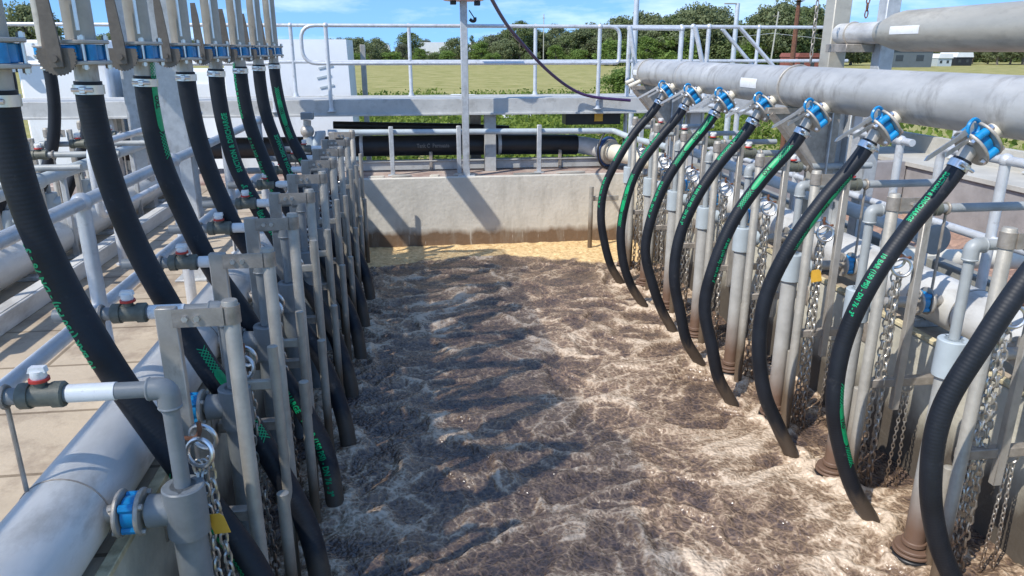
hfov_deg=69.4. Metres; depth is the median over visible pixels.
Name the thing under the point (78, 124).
guide rail
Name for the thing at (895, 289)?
lifting chain
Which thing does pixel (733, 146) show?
rubber hose
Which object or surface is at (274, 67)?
rubber hose
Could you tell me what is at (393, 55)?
tree
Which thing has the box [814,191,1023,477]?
air line
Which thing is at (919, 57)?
window
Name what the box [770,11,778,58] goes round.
power pole
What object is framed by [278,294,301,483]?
lifting chain
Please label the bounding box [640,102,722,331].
rubber hose
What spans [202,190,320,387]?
air line
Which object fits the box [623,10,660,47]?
tree
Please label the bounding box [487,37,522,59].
tree
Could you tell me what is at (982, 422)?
lifting chain
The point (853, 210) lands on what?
service pipe
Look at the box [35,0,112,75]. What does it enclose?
butterfly valve
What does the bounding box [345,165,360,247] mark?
standpipe
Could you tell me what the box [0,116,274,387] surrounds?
handrail
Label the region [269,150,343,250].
air line
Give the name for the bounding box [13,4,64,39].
tree
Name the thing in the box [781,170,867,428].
guide rail
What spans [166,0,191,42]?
riser pipe
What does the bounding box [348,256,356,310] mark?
standpipe
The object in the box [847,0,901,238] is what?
steel column
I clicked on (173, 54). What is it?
butterfly valve
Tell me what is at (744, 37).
tree
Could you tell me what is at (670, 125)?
rubber hose
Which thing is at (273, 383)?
standpipe
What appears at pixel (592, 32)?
tree
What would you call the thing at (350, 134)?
guide rail
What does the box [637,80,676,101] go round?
butterfly valve
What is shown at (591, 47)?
tree
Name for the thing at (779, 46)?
tree
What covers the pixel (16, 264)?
header pipe
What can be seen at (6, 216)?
air line
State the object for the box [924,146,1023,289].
handrail
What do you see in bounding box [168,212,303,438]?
air line
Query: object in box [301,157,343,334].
guide rail
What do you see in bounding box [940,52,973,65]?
house
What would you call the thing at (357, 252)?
standpipe
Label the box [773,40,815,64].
tree
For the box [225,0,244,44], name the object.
riser pipe
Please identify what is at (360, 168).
standpipe
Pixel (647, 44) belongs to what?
tree
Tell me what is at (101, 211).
handrail
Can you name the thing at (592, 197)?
standpipe
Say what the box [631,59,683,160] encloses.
steel column
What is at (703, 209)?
air line
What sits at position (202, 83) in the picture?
white tank
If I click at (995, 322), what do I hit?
rubber hose
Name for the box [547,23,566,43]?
tree
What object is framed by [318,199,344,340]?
standpipe
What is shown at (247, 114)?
rubber hose
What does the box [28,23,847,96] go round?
handrail
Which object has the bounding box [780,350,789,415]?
standpipe
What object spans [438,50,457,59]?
tree
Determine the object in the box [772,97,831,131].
butterfly valve
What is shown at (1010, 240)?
guide rail
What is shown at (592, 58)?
tree
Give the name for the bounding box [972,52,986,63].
tree
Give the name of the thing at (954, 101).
header pipe
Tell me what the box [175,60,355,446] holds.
rubber hose
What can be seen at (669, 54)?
tree
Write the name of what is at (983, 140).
butterfly valve
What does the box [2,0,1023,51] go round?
sky
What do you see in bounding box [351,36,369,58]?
tree
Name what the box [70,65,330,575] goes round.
rubber hose
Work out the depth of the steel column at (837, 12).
6.93 m
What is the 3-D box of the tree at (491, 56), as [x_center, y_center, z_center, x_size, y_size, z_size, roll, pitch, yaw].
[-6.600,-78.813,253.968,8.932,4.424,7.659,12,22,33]
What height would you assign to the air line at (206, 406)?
2.026 m
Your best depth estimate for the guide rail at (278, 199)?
5.33 m
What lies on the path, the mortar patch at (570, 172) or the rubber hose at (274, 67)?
the mortar patch at (570, 172)
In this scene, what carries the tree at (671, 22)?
on the ground
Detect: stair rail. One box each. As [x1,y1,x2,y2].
[622,26,684,142]
[627,26,710,96]
[684,24,774,149]
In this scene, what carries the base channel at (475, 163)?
on the path
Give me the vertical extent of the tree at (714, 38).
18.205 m
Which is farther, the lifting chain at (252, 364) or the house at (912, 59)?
the house at (912, 59)
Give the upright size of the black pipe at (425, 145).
0.354 m
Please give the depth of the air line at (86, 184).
8.39 m
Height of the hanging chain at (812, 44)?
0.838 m
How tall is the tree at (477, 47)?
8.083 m
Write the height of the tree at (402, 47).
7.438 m
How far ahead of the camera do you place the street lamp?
31.81 m
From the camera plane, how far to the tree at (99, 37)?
227.35 m
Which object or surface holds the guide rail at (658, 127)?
attached to the tank side wall at (919, 361)
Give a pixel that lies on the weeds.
(535, 120)
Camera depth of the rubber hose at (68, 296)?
2.78 m
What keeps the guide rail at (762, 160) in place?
attached to the tank side wall at (919, 361)
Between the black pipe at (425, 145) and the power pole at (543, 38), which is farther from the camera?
the power pole at (543, 38)
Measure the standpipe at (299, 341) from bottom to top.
1.600 m
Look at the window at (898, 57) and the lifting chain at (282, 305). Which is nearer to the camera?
the lifting chain at (282, 305)
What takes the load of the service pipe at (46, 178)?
on the walkway slab at (46, 435)
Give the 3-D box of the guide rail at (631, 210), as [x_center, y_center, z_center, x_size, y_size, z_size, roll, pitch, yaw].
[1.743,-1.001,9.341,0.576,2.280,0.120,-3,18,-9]
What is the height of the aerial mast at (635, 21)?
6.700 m
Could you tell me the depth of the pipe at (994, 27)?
5.34 m
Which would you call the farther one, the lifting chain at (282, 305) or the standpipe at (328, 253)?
the standpipe at (328, 253)
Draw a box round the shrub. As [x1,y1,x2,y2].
[600,66,643,93]
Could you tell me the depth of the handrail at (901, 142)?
6.68 m
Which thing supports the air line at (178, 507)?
attached to the header pipe at (52, 523)
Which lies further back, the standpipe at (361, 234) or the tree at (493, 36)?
the tree at (493, 36)
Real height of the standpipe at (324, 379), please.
1.200 m
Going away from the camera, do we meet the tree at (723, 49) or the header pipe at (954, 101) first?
the header pipe at (954, 101)
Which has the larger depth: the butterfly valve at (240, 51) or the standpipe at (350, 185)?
the standpipe at (350, 185)
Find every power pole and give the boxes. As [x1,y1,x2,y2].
[543,14,543,69]
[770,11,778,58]
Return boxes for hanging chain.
[809,0,818,63]
[864,0,870,17]
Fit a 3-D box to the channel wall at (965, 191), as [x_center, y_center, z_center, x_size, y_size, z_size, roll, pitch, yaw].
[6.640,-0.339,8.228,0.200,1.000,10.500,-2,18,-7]
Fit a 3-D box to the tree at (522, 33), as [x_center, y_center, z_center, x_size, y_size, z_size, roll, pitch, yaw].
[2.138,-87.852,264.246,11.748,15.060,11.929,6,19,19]
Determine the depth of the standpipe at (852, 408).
4.71 m
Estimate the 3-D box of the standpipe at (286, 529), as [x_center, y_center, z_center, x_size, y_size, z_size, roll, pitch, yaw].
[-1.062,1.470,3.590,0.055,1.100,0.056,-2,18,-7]
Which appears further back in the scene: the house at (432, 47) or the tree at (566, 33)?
the house at (432, 47)
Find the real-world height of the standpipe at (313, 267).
1.820 m
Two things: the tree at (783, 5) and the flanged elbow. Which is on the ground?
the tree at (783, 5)
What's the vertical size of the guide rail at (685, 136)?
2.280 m
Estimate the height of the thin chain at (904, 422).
0.841 m
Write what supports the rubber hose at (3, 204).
attached to the butterfly valve
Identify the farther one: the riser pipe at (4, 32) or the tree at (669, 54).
the tree at (669, 54)
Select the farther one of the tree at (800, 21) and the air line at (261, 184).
the tree at (800, 21)
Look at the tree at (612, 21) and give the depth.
248.45 m
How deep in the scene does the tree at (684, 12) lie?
229.63 m
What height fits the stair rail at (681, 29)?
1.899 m
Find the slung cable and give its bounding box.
[490,0,630,101]
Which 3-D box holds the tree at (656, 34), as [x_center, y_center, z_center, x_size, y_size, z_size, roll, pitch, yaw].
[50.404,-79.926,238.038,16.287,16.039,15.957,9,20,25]
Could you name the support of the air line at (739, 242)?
attached to the header pipe at (946, 287)
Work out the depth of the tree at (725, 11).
236.25 m
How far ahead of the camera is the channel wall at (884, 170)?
11.35 m
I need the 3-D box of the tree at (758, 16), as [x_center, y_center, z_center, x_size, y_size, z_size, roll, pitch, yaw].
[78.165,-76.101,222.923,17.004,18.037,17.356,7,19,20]
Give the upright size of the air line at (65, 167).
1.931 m
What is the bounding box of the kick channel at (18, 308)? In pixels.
[0,201,172,336]
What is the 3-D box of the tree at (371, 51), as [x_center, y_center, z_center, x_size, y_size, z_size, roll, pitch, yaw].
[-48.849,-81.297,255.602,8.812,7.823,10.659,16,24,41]
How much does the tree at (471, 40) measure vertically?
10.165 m
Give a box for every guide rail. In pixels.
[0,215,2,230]
[28,138,47,208]
[42,128,82,195]
[76,120,89,177]
[154,298,268,562]
[208,246,299,540]
[243,212,318,464]
[268,188,331,407]
[286,171,334,365]
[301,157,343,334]
[312,146,349,296]
[321,137,354,271]
[328,130,358,233]
[626,117,667,268]
[645,123,695,290]
[669,131,715,312]
[698,141,760,343]
[734,153,809,381]
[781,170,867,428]
[849,193,933,469]
[929,226,1023,575]
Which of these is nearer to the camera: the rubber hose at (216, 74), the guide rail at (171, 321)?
the guide rail at (171, 321)
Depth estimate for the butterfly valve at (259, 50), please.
6.86 m
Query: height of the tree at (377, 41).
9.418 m
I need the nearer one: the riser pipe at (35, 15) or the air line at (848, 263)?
the air line at (848, 263)
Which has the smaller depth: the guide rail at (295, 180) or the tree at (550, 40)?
the guide rail at (295, 180)
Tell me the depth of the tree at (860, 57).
243.16 m
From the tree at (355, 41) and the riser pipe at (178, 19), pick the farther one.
the tree at (355, 41)
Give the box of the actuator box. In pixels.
[562,113,620,124]
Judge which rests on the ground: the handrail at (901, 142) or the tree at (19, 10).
the tree at (19, 10)
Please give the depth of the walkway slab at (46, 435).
4.41 m
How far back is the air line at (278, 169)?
7.31 m
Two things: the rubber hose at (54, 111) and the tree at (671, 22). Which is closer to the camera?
the rubber hose at (54, 111)
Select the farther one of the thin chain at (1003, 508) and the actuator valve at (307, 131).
the actuator valve at (307, 131)
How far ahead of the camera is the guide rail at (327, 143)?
8.47 m
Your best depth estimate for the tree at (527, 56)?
253.78 m
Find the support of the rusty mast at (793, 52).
on the ground
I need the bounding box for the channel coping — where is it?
[878,131,1023,192]
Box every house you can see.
[421,42,448,54]
[779,53,819,66]
[892,50,932,66]
[931,54,952,65]
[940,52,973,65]
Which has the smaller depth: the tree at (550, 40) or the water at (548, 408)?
the water at (548, 408)
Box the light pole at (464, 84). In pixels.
[444,0,482,176]
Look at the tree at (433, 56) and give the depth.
250.96 m
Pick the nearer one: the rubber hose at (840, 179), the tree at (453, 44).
the rubber hose at (840, 179)
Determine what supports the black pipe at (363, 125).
attached to the raised walkway at (489, 107)
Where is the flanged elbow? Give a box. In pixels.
[577,128,663,168]
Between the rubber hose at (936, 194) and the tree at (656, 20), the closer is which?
the rubber hose at (936, 194)
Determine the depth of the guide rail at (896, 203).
4.43 m
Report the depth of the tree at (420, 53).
253.62 m
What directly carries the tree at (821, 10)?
on the ground
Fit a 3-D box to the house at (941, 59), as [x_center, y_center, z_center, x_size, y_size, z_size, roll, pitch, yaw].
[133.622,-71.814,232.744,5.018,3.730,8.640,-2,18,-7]
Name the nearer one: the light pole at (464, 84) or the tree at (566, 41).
the light pole at (464, 84)
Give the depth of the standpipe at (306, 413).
4.25 m
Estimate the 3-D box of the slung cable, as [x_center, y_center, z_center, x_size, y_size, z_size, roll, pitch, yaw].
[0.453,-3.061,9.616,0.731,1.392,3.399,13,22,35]
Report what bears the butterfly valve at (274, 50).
attached to the riser pipe at (269, 16)
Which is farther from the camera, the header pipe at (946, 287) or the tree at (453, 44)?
the tree at (453, 44)
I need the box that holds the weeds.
[357,86,1023,159]
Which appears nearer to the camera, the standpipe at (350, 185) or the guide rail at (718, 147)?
the guide rail at (718, 147)
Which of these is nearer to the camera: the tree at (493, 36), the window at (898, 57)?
the window at (898, 57)
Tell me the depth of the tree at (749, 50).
222.09 m
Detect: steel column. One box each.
[115,0,162,208]
[147,0,206,281]
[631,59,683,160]
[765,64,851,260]
[801,0,852,213]
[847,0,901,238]
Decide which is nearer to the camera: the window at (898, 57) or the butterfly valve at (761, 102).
the butterfly valve at (761, 102)
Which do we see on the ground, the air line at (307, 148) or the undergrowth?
the undergrowth
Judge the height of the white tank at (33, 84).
5.030 m
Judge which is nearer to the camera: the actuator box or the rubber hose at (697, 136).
the rubber hose at (697, 136)
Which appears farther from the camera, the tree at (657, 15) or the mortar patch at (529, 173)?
the tree at (657, 15)
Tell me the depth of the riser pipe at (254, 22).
6.84 m
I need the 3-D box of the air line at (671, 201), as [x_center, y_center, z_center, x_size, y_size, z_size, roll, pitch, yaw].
[2.173,-0.685,7.901,1.171,1.931,0.224,-2,18,-7]
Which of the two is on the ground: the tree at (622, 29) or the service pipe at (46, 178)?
the tree at (622, 29)
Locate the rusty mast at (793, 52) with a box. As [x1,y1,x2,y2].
[780,0,804,148]
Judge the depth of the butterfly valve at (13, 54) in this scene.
2.53 m
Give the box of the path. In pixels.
[50,158,801,195]
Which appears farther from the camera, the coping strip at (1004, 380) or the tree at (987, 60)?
the tree at (987, 60)
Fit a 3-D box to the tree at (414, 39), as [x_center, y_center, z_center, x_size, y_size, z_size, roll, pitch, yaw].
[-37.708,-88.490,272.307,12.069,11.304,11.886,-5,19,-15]
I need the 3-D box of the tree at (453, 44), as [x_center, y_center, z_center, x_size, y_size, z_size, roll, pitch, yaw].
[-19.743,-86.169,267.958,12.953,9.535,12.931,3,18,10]
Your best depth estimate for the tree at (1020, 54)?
252.89 m
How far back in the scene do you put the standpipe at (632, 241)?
9.53 m
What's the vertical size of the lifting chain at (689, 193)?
1.696 m
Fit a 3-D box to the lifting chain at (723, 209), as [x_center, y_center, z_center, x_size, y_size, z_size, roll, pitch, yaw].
[1.941,-0.197,6.966,0.146,1.696,0.099,4,18,13]
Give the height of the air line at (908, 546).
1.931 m
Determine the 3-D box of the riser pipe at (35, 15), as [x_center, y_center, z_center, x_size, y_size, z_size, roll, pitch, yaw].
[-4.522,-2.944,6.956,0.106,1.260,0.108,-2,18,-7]
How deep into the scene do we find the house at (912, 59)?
215.11 m
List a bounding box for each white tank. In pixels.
[18,40,131,169]
[193,68,226,168]
[224,39,371,167]
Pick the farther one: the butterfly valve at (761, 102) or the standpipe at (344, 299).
the standpipe at (344, 299)
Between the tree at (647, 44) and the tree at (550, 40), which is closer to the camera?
the tree at (647, 44)
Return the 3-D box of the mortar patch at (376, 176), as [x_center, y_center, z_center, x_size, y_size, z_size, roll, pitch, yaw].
[-1.927,-1.580,10.517,0.227,0.022,0.097,-2,18,-7]
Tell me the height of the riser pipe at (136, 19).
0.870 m
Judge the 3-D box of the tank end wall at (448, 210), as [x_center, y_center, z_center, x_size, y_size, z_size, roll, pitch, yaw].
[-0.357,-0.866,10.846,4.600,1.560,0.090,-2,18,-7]
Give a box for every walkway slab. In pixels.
[0,185,287,575]
[657,179,1013,379]
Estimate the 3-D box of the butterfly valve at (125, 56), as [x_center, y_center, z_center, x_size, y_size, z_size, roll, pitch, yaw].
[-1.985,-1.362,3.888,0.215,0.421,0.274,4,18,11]
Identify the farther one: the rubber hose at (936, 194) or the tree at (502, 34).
the tree at (502, 34)
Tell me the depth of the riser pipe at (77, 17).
3.16 m
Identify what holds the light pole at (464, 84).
on the tank end wall at (448, 210)
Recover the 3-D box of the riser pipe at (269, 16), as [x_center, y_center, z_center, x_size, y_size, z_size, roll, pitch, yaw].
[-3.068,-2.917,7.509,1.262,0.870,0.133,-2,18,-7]
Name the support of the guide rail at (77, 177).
attached to the walkway slab at (46, 435)
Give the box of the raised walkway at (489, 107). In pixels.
[21,93,862,175]
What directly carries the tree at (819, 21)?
on the ground
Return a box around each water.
[222,240,1023,575]
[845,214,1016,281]
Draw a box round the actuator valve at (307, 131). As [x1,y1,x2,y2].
[300,112,325,153]
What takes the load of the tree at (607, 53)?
on the ground
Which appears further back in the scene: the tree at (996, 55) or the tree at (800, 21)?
the tree at (996, 55)
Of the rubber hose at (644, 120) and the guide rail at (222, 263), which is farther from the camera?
the rubber hose at (644, 120)
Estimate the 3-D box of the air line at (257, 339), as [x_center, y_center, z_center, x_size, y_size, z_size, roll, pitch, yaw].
[-1.754,0.717,4.418,0.804,2.026,0.176,-2,18,-7]
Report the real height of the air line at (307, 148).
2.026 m
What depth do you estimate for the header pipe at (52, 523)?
2.68 m
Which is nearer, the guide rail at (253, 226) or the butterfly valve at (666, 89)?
the guide rail at (253, 226)
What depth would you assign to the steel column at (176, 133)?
5.63 m
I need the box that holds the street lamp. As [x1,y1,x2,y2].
[723,3,739,139]
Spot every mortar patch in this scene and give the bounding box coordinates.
[368,176,384,177]
[391,174,411,176]
[513,172,540,174]
[556,171,584,172]
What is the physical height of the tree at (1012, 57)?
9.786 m
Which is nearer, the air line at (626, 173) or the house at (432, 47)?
the air line at (626, 173)
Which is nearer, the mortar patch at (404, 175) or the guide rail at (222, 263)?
the guide rail at (222, 263)
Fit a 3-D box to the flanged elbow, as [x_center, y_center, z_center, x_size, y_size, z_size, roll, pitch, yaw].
[1.611,-2.093,11.165,1.769,0.631,0.615,13,22,35]
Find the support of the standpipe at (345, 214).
in the water at (548, 408)
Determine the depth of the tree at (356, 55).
244.74 m
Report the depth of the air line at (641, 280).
8.51 m
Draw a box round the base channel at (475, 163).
[291,156,627,170]
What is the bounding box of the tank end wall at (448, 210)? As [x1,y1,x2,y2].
[345,173,635,246]
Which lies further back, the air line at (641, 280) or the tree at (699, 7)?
the tree at (699, 7)
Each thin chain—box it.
[816,339,833,425]
[883,386,913,487]
[977,457,1019,572]
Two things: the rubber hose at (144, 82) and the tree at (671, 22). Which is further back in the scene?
the tree at (671, 22)
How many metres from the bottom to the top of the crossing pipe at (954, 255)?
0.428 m
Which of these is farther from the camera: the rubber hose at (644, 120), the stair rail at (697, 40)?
the stair rail at (697, 40)
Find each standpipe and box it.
[247,344,301,575]
[276,490,297,575]
[283,310,319,490]
[298,379,321,522]
[302,239,324,338]
[317,338,334,449]
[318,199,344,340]
[319,229,335,304]
[330,304,343,389]
[338,169,356,273]
[339,264,351,360]
[340,195,351,298]
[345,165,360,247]
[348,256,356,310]
[351,153,365,256]
[353,227,361,285]
[358,216,365,258]
[362,198,369,262]
[587,186,618,247]
[631,218,633,263]
[734,307,740,367]
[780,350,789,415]
[847,386,857,442]
[925,464,951,565]
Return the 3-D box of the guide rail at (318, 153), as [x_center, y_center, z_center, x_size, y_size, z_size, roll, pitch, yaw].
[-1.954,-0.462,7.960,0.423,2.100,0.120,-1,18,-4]
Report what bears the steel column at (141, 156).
on the walkway slab at (46, 435)
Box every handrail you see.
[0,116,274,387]
[7,22,276,111]
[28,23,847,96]
[86,111,202,265]
[299,22,621,111]
[707,104,915,210]
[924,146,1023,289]
[947,130,1023,172]
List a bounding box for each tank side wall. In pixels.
[113,348,286,575]
[633,180,1023,565]
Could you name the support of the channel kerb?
on the path
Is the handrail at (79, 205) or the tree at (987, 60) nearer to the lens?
the handrail at (79, 205)
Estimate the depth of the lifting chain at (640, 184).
9.36 m
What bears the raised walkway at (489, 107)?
on the path
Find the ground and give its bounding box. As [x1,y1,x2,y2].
[15,52,1023,159]
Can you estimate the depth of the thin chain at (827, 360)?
5.50 m
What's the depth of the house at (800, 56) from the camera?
162.62 m
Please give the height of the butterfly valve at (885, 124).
0.244 m
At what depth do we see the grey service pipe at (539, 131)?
10.79 m
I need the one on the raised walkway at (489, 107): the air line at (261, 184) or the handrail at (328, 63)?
the handrail at (328, 63)
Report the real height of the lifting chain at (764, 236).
1.696 m
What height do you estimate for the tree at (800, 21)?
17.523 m
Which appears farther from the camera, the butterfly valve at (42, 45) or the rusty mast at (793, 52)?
the rusty mast at (793, 52)
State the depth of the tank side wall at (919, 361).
4.91 m
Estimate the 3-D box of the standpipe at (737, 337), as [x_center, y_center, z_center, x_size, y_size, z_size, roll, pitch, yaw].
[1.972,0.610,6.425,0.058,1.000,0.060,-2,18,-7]
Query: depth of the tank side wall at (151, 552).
3.23 m
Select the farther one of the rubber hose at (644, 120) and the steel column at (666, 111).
the steel column at (666, 111)
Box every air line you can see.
[0,365,213,575]
[1,143,120,228]
[34,164,82,171]
[37,133,144,209]
[51,290,254,532]
[73,125,142,192]
[121,243,277,502]
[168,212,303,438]
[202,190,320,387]
[227,173,331,349]
[247,164,340,318]
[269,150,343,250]
[285,140,346,194]
[616,118,713,266]
[635,124,738,286]
[662,132,776,310]
[689,142,795,338]
[721,154,872,375]
[758,176,935,418]
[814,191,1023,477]
[890,237,1023,566]
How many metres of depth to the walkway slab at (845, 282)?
4.98 m
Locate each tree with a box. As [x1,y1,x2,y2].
[4,0,62,39]
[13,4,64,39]
[96,33,110,39]
[344,37,360,53]
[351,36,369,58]
[354,53,369,59]
[355,41,384,59]
[370,37,388,58]
[381,51,405,59]
[392,42,412,59]
[394,32,425,53]
[412,47,426,59]
[426,53,444,59]
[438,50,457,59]
[439,37,471,58]
[468,35,473,59]
[468,41,490,59]
[470,35,502,56]
[479,34,500,56]
[482,52,503,59]
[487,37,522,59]
[497,29,521,59]
[504,20,533,58]
[518,51,540,59]
[521,28,548,54]
[537,32,561,59]
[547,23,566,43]
[547,45,567,59]
[551,35,579,58]
[557,30,586,55]
[558,28,596,56]
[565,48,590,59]
[576,28,595,56]
[581,22,600,59]
[586,28,605,54]
[591,37,637,65]
[592,15,629,64]
[610,19,629,64]
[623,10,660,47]
[625,12,660,51]
[637,17,665,52]
[637,35,665,58]
[645,14,677,55]
[654,32,704,58]
[658,14,689,58]
[659,6,712,58]
[671,1,729,50]
[686,6,732,55]
[703,38,741,63]
[711,5,741,49]
[726,39,779,64]
[730,20,743,42]
[738,15,769,53]
[741,4,800,54]
[748,5,806,54]
[753,0,817,64]
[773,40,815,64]
[779,6,816,50]
[802,6,822,48]
[805,4,825,52]
[845,52,871,64]
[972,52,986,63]
[974,53,1000,63]
[981,52,1017,64]
[998,52,1023,63]
[1005,52,1023,64]
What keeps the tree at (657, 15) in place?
on the ground
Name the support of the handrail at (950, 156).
on the channel coping
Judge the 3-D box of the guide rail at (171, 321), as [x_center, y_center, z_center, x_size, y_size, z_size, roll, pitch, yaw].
[-1.303,1.051,3.261,0.423,2.100,0.120,-1,18,-4]
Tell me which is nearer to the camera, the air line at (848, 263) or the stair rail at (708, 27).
the air line at (848, 263)
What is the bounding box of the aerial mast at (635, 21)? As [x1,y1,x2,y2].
[628,0,638,133]
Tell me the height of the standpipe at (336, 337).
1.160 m
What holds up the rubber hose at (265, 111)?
attached to the butterfly valve at (259, 50)
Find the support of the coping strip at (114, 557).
on the tank side wall at (151, 552)
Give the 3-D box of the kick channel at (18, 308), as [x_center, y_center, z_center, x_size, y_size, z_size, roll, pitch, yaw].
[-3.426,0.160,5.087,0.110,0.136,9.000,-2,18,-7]
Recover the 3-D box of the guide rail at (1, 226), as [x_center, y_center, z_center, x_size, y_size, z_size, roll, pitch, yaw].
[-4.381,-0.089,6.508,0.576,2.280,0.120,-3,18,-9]
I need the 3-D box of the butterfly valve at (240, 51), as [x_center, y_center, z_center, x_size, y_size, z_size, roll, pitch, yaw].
[-2.295,-2.082,6.124,0.215,0.421,0.274,4,18,11]
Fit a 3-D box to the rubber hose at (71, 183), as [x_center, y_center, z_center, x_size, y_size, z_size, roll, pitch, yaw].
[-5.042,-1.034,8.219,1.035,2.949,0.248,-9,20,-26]
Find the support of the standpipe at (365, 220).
in the water at (548, 408)
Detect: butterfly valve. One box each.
[0,31,31,74]
[31,22,44,58]
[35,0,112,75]
[105,0,164,70]
[153,0,201,67]
[190,3,230,64]
[218,9,252,62]
[242,14,269,61]
[261,20,283,60]
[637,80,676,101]
[660,83,703,106]
[689,87,736,113]
[725,91,777,121]
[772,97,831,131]
[834,106,903,145]
[924,117,1004,165]
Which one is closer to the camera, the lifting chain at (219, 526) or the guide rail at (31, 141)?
the lifting chain at (219, 526)
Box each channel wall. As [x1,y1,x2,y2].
[722,160,905,201]
[901,166,1023,236]
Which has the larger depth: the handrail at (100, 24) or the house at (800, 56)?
the house at (800, 56)
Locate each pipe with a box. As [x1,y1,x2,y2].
[0,0,8,36]
[0,139,145,258]
[0,176,164,290]
[0,191,287,575]
[29,0,40,44]
[58,0,96,39]
[120,134,578,160]
[121,0,152,41]
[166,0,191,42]
[200,0,221,43]
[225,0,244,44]
[246,0,263,44]
[262,0,277,45]
[328,124,665,175]
[333,121,508,128]
[625,60,1023,140]
[658,156,1023,361]
[689,148,950,254]
[825,1,1023,51]
[903,248,1023,268]
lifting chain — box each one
[184,421,235,575]
[243,343,279,575]
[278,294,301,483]
[632,144,645,270]
[654,153,670,290]
[680,164,698,310]
[711,177,732,338]
[743,194,776,379]
[791,217,834,428]
[856,252,912,487]
[951,304,1023,569]
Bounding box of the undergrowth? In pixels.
[379,48,1021,62]
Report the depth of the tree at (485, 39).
265.54 m
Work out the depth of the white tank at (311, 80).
13.35 m
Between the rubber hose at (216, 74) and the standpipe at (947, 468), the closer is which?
the standpipe at (947, 468)
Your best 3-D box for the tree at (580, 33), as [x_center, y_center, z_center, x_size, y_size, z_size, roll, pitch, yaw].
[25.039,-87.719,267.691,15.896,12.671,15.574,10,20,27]
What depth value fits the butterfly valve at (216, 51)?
5.31 m
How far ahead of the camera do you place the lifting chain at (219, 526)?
2.81 m
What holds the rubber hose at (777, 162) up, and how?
attached to the butterfly valve at (814, 112)
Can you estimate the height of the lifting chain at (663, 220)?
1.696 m
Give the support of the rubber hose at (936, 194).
attached to the butterfly valve at (983, 140)
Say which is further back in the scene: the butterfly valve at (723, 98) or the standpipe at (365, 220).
the standpipe at (365, 220)
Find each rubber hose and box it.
[0,69,18,214]
[0,69,274,575]
[40,66,60,192]
[66,128,86,197]
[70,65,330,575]
[131,62,343,507]
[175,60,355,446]
[207,59,358,397]
[232,58,366,358]
[252,57,369,326]
[268,56,374,299]
[597,93,664,283]
[616,97,690,306]
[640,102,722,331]
[669,109,761,365]
[698,117,812,406]
[751,129,880,457]
[825,145,976,522]
[919,261,1023,575]
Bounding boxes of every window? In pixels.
[895,55,903,60]
[916,55,923,60]
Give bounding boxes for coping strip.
[95,364,222,575]
[666,192,1023,396]
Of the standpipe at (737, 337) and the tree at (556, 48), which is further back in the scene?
the tree at (556, 48)
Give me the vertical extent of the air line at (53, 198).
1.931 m
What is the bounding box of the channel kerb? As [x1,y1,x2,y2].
[693,163,1023,306]
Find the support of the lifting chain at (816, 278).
hanging from the guide rail at (825, 331)
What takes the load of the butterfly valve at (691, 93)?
attached to the header pipe at (954, 101)
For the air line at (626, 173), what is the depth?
9.28 m
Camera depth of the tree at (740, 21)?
246.66 m
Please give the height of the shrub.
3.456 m
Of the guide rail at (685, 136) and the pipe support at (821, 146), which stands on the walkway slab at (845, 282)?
the pipe support at (821, 146)
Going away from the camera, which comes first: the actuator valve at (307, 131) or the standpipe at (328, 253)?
the standpipe at (328, 253)
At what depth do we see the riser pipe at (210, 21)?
5.32 m
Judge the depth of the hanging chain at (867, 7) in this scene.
5.93 m
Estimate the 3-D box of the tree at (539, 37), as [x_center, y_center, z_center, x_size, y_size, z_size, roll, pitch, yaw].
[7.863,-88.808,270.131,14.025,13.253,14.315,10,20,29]

